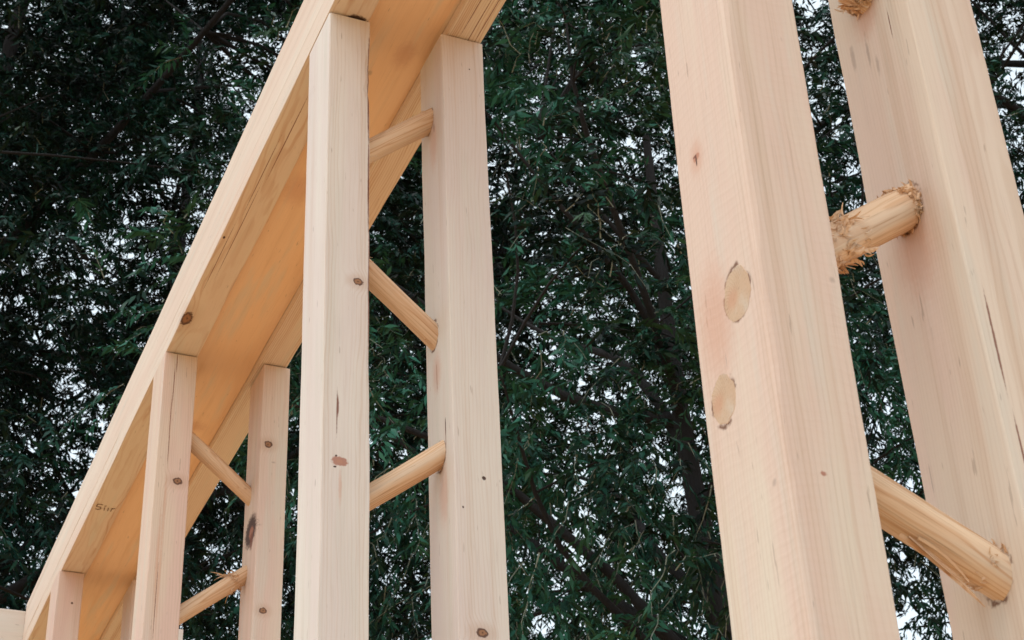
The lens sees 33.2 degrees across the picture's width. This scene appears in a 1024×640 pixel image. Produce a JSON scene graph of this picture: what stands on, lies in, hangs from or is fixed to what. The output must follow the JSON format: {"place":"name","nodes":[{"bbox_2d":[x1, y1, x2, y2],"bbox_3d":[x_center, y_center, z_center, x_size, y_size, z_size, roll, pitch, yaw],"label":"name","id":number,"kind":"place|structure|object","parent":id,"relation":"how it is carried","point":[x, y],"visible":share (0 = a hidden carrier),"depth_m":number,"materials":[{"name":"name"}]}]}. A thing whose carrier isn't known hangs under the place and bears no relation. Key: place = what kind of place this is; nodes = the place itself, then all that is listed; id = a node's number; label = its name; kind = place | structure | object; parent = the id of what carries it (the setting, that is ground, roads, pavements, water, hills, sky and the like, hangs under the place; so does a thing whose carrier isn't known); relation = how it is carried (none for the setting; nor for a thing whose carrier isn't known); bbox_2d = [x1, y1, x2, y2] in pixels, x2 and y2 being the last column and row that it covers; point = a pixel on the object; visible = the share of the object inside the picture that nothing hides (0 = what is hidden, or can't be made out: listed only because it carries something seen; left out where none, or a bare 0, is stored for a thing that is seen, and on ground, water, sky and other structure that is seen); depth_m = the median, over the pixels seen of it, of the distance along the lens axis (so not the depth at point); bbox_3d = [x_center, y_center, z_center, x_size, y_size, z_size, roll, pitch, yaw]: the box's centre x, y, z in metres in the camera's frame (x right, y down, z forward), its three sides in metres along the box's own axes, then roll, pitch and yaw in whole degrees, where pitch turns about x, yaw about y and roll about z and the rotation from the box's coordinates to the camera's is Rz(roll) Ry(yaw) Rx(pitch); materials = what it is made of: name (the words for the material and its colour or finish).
{"place":"outdoors","nodes":[
{"label":"outdoors","id":0,"kind":"place"},
{"bbox_2d":[0,0,1023,639],"label":"sky","id":1,"kind":"structure","parent":0,"point":[911,613],"materials":[{"name":"white"}]},
{"bbox_3d":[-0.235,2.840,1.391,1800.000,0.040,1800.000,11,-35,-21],"label":"ground","id":2,"kind":"structure","parent":0,"visible":0},
{"bbox_2d":[45,571,135,639],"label":"wall column","id":3,"kind":"structure","parent":2,"relation":"on","point":[65,606],"depth_m":5.71,"materials":[{"name":"brown wood"}]},
{"bbox_2d":[0,0,214,627],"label":"leafy tree","id":4,"kind":"object","parent":2,"relation":"on","point":[50,482],"visible":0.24,"depth_m":17.70,"materials":[{"name":"green plant"}]},
{"bbox_2d":[131,352,289,639],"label":"wall column","id":5,"kind":"structure","parent":2,"relation":"on","point":[162,611],"depth_m":4.43,"materials":[{"name":"brown wood"}]},
{"bbox_2d":[0,0,531,639],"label":"leafy tree","id":6,"kind":"object","parent":2,"relation":"on","point":[196,72],"visible":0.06,"depth_m":24.72,"materials":[{"name":"green plant"}]},
{"bbox_2d":[0,0,688,639],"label":"leafy tree","id":7,"kind":"object","parent":2,"relation":"on","point":[154,106],"visible":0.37,"depth_m":16.89,"materials":[{"name":"green plant"}]},
{"bbox_2d":[294,13,509,639],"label":"wall column","id":8,"kind":"structure","parent":2,"relation":"on","point":[458,462],"depth_m":3.17,"materials":[{"name":"brown wood"}]},
{"bbox_2d":[22,0,505,639],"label":"top beam","id":9,"kind":"structure","parent":8,"relation":"on","point":[230,316],"depth_m":4.43,"materials":[{"name":"brown wood"}]},
{"bbox_2d":[0,608,182,639],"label":"cross beam","id":10,"kind":"structure","parent":9,"relation":"attached to","point":[12,622],"depth_m":6.39,"materials":[{"name":"brown wood"}]},
{"bbox_2d":[1,0,883,639],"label":"leafy tree","id":11,"kind":"object","parent":2,"relation":"on","point":[503,244],"visible":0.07,"depth_m":20.34,"materials":[{"name":"green plant"}]},
{"bbox_2d":[60,0,1023,639],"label":"leafy tree","id":12,"kind":"object","parent":2,"relation":"on","point":[696,568],"visible":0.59,"depth_m":10.85,"materials":[{"name":"green plant"}]},
{"bbox_2d":[370,0,1023,639],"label":"leafy tree","id":13,"kind":"object","parent":2,"relation":"on","point":[620,120],"visible":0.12,"depth_m":18.01,"materials":[{"name":"green plant"}]},
{"bbox_2d":[585,0,1023,639],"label":"leafy tree","id":14,"kind":"object","parent":2,"relation":"on","point":[987,36],"visible":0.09,"depth_m":16.38,"materials":[{"name":"green plant"}]},
{"bbox_2d":[660,0,1023,639],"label":"wall column","id":15,"kind":"structure","parent":2,"relation":"on","point":[811,503],"depth_m":1.70,"materials":[{"name":"brown wood"}]}
]}

